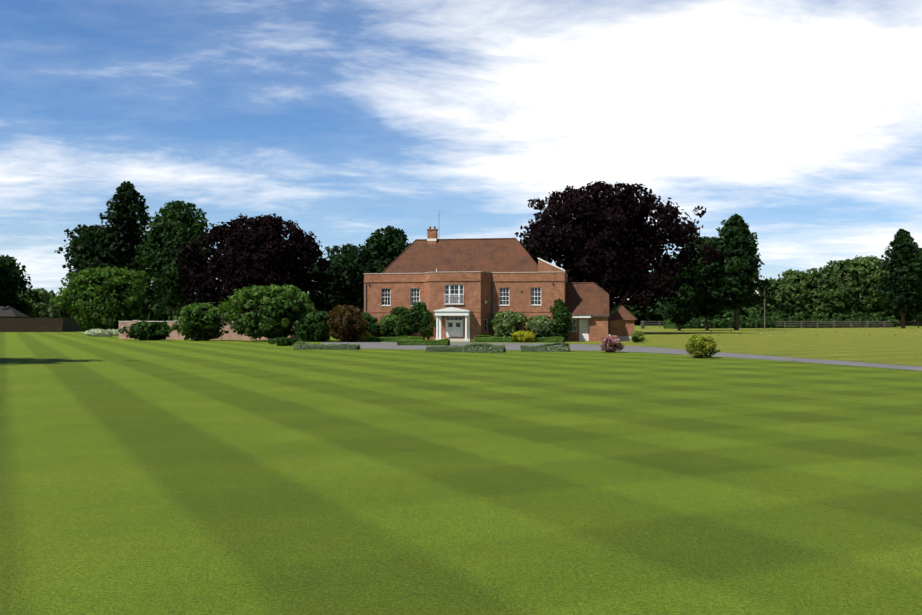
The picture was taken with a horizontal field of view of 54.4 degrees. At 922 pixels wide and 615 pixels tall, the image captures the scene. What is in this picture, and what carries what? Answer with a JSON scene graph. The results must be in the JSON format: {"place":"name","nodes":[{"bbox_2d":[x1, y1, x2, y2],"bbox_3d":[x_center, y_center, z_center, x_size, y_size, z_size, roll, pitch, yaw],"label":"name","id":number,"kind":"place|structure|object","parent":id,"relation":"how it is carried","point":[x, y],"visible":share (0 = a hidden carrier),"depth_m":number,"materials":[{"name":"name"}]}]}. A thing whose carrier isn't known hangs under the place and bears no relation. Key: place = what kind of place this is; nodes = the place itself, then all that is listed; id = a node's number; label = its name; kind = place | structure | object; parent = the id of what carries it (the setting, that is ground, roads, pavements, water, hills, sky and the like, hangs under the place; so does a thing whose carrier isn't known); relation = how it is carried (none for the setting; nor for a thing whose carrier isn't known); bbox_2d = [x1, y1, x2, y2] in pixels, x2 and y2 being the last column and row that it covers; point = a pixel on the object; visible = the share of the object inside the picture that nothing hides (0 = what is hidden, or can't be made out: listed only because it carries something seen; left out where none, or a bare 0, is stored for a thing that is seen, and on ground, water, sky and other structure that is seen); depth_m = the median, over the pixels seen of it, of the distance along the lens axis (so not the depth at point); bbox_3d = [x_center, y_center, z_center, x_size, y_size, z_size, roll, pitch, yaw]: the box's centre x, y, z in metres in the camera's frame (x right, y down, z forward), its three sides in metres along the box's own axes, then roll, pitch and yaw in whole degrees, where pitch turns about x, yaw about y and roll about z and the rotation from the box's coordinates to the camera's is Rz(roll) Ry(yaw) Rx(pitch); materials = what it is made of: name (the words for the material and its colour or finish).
{"place":"outdoors","nodes":[
{"label":"outdoors","id":0,"kind":"place"},
{"bbox_2d":[118,320,307,339],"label":"garden wall","id":1,"kind":"structure","parent":0,"point":[174,334],"depth_m":102.53,"materials":[{"name":"brick"}]},
{"bbox_2d":[0,325,921,614],"bbox_3d":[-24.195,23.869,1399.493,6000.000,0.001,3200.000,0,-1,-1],"label":"ground","id":2,"kind":"structure","parent":0,"point":[196,477],"depth_m":11.58,"materials":[{"name":"green plant"}]},
{"bbox_2d":[0,306,28,330],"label":"roof","id":3,"kind":"structure","parent":2,"relation":"on","point":[8,312],"depth_m":201.97,"materials":[{"name":"grey tile"}]},
{"bbox_2d":[0,255,40,315],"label":"tree","id":4,"kind":"object","parent":2,"relation":"on","point":[12,281],"visible":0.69,"depth_m":216.72,"materials":[{"name":"green plant"}]},
{"bbox_2d":[17,287,59,324],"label":"tree","id":5,"kind":"object","parent":2,"relation":"on","point":[45,294],"visible":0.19,"depth_m":353.65,"materials":[{"name":"green plant"}]},
{"bbox_2d":[0,318,87,331],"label":"boundary fence","id":6,"kind":"object","parent":2,"relation":"on","point":[37,324],"visible":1,"depth_m":175.51,"materials":[{"name":"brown wood"}]},
{"bbox_2d":[36,296,74,325],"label":"tree","id":7,"kind":"object","parent":2,"relation":"on","point":[53,311],"visible":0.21,"depth_m":352.41,"materials":[{"name":"green plant"}]},
{"bbox_2d":[54,224,112,324],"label":"tree","id":8,"kind":"object","parent":2,"relation":"on","point":[78,248],"visible":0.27,"depth_m":161.54,"materials":[{"name":"green plant"}]},
{"bbox_2d":[80,329,118,336],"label":"flowering shrubs","id":9,"kind":"object","parent":2,"relation":"on","point":[99,332],"visible":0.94,"depth_m":122.32,"materials":[{"name":"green plant"}]},
{"bbox_2d":[49,265,157,331],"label":"round tree","id":10,"kind":"object","parent":2,"relation":"on","point":[110,300],"visible":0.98,"depth_m":135.11,"materials":[{"name":"green plant"}]},
{"bbox_2d":[85,181,156,319],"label":"tall conifer","id":11,"kind":"object","parent":2,"relation":"on","point":[123,238],"visible":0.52,"depth_m":163.20,"materials":[{"name":"green plant"}]},
{"bbox_2d":[118,320,172,339],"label":"shrub","id":12,"kind":"object","parent":2,"relation":"on","point":[146,330],"visible":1,"depth_m":97.84,"materials":[{"name":"green plant"}]},
{"bbox_2d":[137,299,184,320],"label":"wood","id":13,"kind":"object","parent":2,"relation":"on","point":[156,313],"visible":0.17,"depth_m":451.40,"materials":[{"name":"green plant"}]},
{"bbox_2d":[129,200,214,320],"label":"ash tree","id":14,"kind":"object","parent":2,"relation":"on","point":[173,226],"visible":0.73,"depth_m":154.82,"materials":[{"name":"green plant"}]},
{"bbox_2d":[156,296,225,319],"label":"wood","id":15,"kind":"object","parent":2,"relation":"on","point":[181,308],"visible":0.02,"depth_m":452.61,"materials":[{"name":"green plant"}]},
{"bbox_2d":[168,302,229,340],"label":"shrub","id":16,"kind":"object","parent":2,"relation":"on","point":[196,323],"visible":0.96,"depth_m":95.61,"materials":[{"name":"green plant"}]},
{"bbox_2d":[207,283,316,339],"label":"bush","id":17,"kind":"object","parent":2,"relation":"on","point":[274,311],"visible":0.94,"depth_m":92.33,"materials":[{"name":"green plant"}]},
{"bbox_2d":[172,213,353,320],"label":"copper beech","id":18,"kind":"object","parent":2,"relation":"on","point":[261,251],"visible":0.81,"depth_m":147.42,"materials":[{"name":"purple plant"}]},
{"bbox_2d":[268,337,300,345],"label":"bush","id":19,"kind":"object","parent":2,"relation":"on","point":[284,341],"visible":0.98,"depth_m":75.69,"materials":[{"name":"green plant"}]},
{"bbox_2d":[293,310,332,341],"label":"bush","id":20,"kind":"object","parent":2,"relation":"on","point":[316,329],"depth_m":90.92,"materials":[{"name":"green plant"}]},
{"bbox_2d":[293,341,359,349],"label":"lavender","id":21,"kind":"object","parent":2,"relation":"on","point":[302,345],"visible":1,"depth_m":66.12,"materials":[{"name":"green plant"}]},
{"bbox_2d":[305,243,385,321],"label":"tree","id":22,"kind":"object","parent":2,"relation":"on","point":[343,262],"visible":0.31,"depth_m":168.52,"materials":[{"name":"green plant"}]},
{"bbox_2d":[327,304,369,341],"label":"bush","id":23,"kind":"object","parent":2,"relation":"on","point":[346,322],"visible":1,"depth_m":89.35,"materials":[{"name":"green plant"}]},
{"bbox_2d":[357,331,373,339],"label":"yellow shrub","id":24,"kind":"object","parent":2,"relation":"on","point":[367,335],"visible":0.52,"depth_m":92.17,"materials":[{"name":"green plant"}]},
{"bbox_2d":[356,312,380,336],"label":"shrub","id":25,"kind":"object","parent":2,"relation":"on","point":[373,325],"visible":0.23,"depth_m":93.31,"materials":[{"name":"green plant"}]},
{"bbox_2d":[351,225,410,304],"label":"tree","id":26,"kind":"object","parent":2,"relation":"on","point":[388,247],"visible":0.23,"depth_m":169.53,"materials":[{"name":"green plant"}]},
{"bbox_2d":[355,336,422,341],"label":"box hedge","id":27,"kind":"object","parent":2,"relation":"on","point":[381,339],"visible":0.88,"depth_m":91.67,"materials":[{"name":"green plant"}]},
{"bbox_2d":[375,314,408,336],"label":"shrub","id":28,"kind":"object","parent":2,"relation":"on","point":[392,325],"visible":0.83,"depth_m":93.19,"materials":[{"name":"green plant"}]},
{"bbox_2d":[388,306,416,335],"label":"climber wall","id":29,"kind":"structure","parent":2,"relation":"on","point":[401,311],"depth_m":95.15,"materials":[{"name":"green plant"}]},
{"bbox_2d":[408,302,426,336],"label":"tree","id":30,"kind":"object","parent":2,"relation":"on","point":[417,311],"visible":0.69,"depth_m":94.53,"materials":[{"name":"green plant"}]},
{"bbox_2d":[397,338,449,344],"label":"box hedge","id":31,"kind":"object","parent":2,"relation":"on","point":[445,341],"visible":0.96,"depth_m":77.64,"materials":[{"name":"green plant"}]},
{"bbox_2d":[420,309,435,338],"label":"shrub","id":32,"kind":"object","parent":2,"relation":"on","point":[426,328],"visible":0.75,"depth_m":93.48,"materials":[{"name":"green plant"}]},
{"bbox_2d":[425,343,505,352],"bbox_3d":[0.327,2.773,60.906,5.413,0.798,1.782,0,-1,8],"label":"lavender","id":33,"kind":"object","parent":2,"relation":"on","point":[481,348],"visible":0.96,"depth_m":60.30,"materials":[{"name":"green plant"}]},
{"bbox_2d":[489,311,501,335],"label":"climber wall","id":34,"kind":"structure","parent":2,"relation":"on","point":[492,323],"depth_m":93.61,"materials":[{"name":"green plant"}]},
{"bbox_2d":[363,215,636,341],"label":"house","id":35,"kind":"structure","parent":2,"relation":"on","point":[464,290],"depth_m":94.34,"materials":[{"name":"brick"}]},
{"bbox_2d":[549,298,570,336],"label":"climber corner","id":36,"kind":"object","parent":35,"relation":"attached to","point":[559,302],"visible":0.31,"depth_m":92.69,"materials":[{"name":"green plant"}]},
{"bbox_2d":[492,310,528,336],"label":"shrub","id":37,"kind":"object","parent":2,"relation":"on","point":[512,322],"visible":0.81,"depth_m":90.94,"materials":[{"name":"green plant"}]},
{"bbox_2d":[474,335,563,341],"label":"box hedge","id":38,"kind":"object","parent":2,"relation":"on","point":[481,338],"visible":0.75,"depth_m":90.29,"materials":[{"name":"green plant"}]},
{"bbox_2d":[511,331,535,341],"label":"yellow shrub","id":39,"kind":"object","parent":2,"relation":"on","point":[526,336],"visible":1,"depth_m":89.19,"materials":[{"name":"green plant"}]},
{"bbox_2d":[522,315,557,337],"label":"shrub","id":40,"kind":"object","parent":2,"relation":"on","point":[542,326],"visible":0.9,"depth_m":90.64,"materials":[{"name":"green plant"}]},
{"bbox_2d":[520,342,569,351],"bbox_3d":[5.809,2.770,61.999,3.438,0.821,1.813,0,-1,10],"label":"lavender","id":41,"kind":"object","parent":2,"relation":"on","point":[551,347],"visible":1,"depth_m":61.39,"materials":[{"name":"green plant"}]},
{"bbox_2d":[554,306,572,341],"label":"tree","id":42,"kind":"object","parent":2,"relation":"on","point":[563,321],"visible":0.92,"depth_m":90.80,"materials":[{"name":"green plant"}]},
{"bbox_2d":[611,299,698,324],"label":"wood","id":43,"kind":"object","parent":2,"relation":"on","point":[656,313],"visible":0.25,"depth_m":460.82,"materials":[{"name":"green plant"}]},
{"bbox_2d":[657,306,746,319],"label":"wood","id":44,"kind":"object","parent":2,"relation":"on","point":[724,310],"depth_m":456.70,"materials":[{"name":"green plant"}]},
{"bbox_2d":[721,307,756,318],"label":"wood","id":45,"kind":"object","parent":2,"relation":"on","point":[745,313],"visible":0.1,"depth_m":458.54,"materials":[{"name":"green plant"}]},
{"bbox_2d":[742,278,801,318],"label":"tree","id":46,"kind":"object","parent":2,"relation":"on","point":[780,287],"visible":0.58,"depth_m":410.69,"materials":[{"name":"green plant"}]},
{"bbox_2d":[770,269,817,318],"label":"tree","id":47,"kind":"object","parent":2,"relation":"on","point":[793,277],"visible":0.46,"depth_m":411.17,"materials":[{"name":"green plant"}]},
{"bbox_2d":[800,287,825,318],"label":"tree","id":48,"kind":"object","parent":2,"relation":"on","point":[811,301],"visible":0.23,"depth_m":409.73,"materials":[{"name":"green plant"}]},
{"bbox_2d":[800,267,852,318],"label":"tree","id":49,"kind":"object","parent":2,"relation":"on","point":[819,283],"visible":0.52,"depth_m":409.55,"materials":[{"name":"green plant"}]},
{"bbox_2d":[824,259,860,317],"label":"tree","id":50,"kind":"object","parent":2,"relation":"on","point":[842,268],"visible":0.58,"depth_m":411.29,"materials":[{"name":"green plant"}]},
{"bbox_2d":[841,283,877,318],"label":"tree","id":51,"kind":"object","parent":2,"relation":"on","point":[857,301],"visible":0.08,"depth_m":410.66,"materials":[{"name":"green plant"}]},
{"bbox_2d":[851,255,890,317],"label":"tree","id":52,"kind":"object","parent":2,"relation":"on","point":[866,273],"visible":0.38,"depth_m":410.25,"materials":[{"name":"green plant"}]},
{"bbox_2d":[874,280,910,319],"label":"tree","id":53,"kind":"object","parent":2,"relation":"on","point":[887,314],"depth_m":414.09,"materials":[{"name":"green plant"}]},
{"bbox_2d":[899,254,921,325],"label":"tree line","id":54,"kind":"object","parent":2,"relation":"on","point":[915,317],"visible":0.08,"depth_m":414.03,"materials":[{"name":"green plant"}]},
{"label":"pink soil ring","id":55,"kind":"object","parent":2,"relation":"on","visible":0},
{"bbox_2d":[599,335,624,351],"bbox_3d":[10.135,2.481,60.127,1.659,1.373,1.879,0,-1,-1],"label":"pink shrub","id":56,"kind":"object","parent":55,"relation":"on","point":[612,343],"visible":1,"depth_m":59.72,"materials":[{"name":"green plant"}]},
{"bbox_2d":[0,0,921,299],"label":"sky","id":57,"kind":"structure","parent":0,"point":[346,121],"materials":[{"name":"blue"}]},
{"bbox_2d":[320,342,921,370],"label":"driveway","id":58,"kind":"structure","parent":0,"point":[394,345],"depth_m":63.83,"materials":[{"name":"grey gravel"}]},
{"bbox_2d":[565,327,921,365],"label":"field ground","id":59,"kind":"structure","parent":0,"point":[903,346],"depth_m":88.35,"materials":[{"name":"green plant"}]},
{"bbox_2d":[515,181,720,333],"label":"copper beech","id":60,"kind":"object","parent":59,"relation":"on","point":[604,242],"visible":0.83,"depth_m":146.60,"materials":[{"name":"purple plant"}]},
{"bbox_2d":[630,331,644,342],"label":"bush","id":61,"kind":"object","parent":59,"relation":"on","point":[637,336],"visible":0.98,"depth_m":88.01,"materials":[{"name":"green plant"}]},
{"bbox_2d":[658,255,709,330],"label":"tree","id":62,"kind":"object","parent":59,"relation":"on","point":[680,311],"visible":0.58,"depth_m":197.50,"materials":[{"name":"green plant"}]},
{"bbox_2d":[685,236,734,329],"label":"tree","id":63,"kind":"object","parent":59,"relation":"on","point":[713,305],"visible":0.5,"depth_m":206.97,"materials":[{"name":"green plant"}]},
{"bbox_2d":[715,213,774,329],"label":"tree","id":64,"kind":"object","parent":59,"relation":"on","point":[741,249],"visible":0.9,"depth_m":207.06,"materials":[{"name":"green plant"}]},
{"bbox_2d":[762,286,766,327],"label":"utility pole","id":65,"kind":"object","parent":59,"relation":"on","point":[764,310],"visible":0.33,"depth_m":266.96,"materials":[{"name":"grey wood"}]},
{"bbox_2d":[662,310,899,328],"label":"hedge","id":66,"kind":"object","parent":59,"relation":"on","point":[715,322],"visible":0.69,"depth_m":281.08,"materials":[{"name":"green plant"}]},
{"bbox_2d":[641,321,921,328],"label":"paddock fence","id":67,"kind":"object","parent":59,"relation":"on","point":[643,323],"visible":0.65,"depth_m":272.97,"materials":[{"name":"brown wood"}]},
{"bbox_2d":[692,331,919,335],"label":"sapling stakes","id":68,"kind":"object","parent":59,"relation":"on","point":[816,334],"visible":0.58,"depth_m":131.01,"materials":[{"name":"grey wood"}]},
{"bbox_2d":[871,229,921,327],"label":"tree","id":69,"kind":"object","parent":59,"relation":"on","point":[903,282],"visible":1,"depth_m":265.37,"materials":[{"name":"green plant"}]},
{"label":"soil ring","id":70,"kind":"object","parent":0,"visible":0},
{"bbox_2d":[685,334,719,357],"bbox_3d":[13.600,2.263,50.985,2.080,1.527,1.627,-1,-1,41],"label":"yellow green shrub","id":71,"kind":"object","parent":70,"relation":"on","point":[698,346],"visible":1,"depth_m":50.59,"materials":[{"name":"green plant"}]}
]}

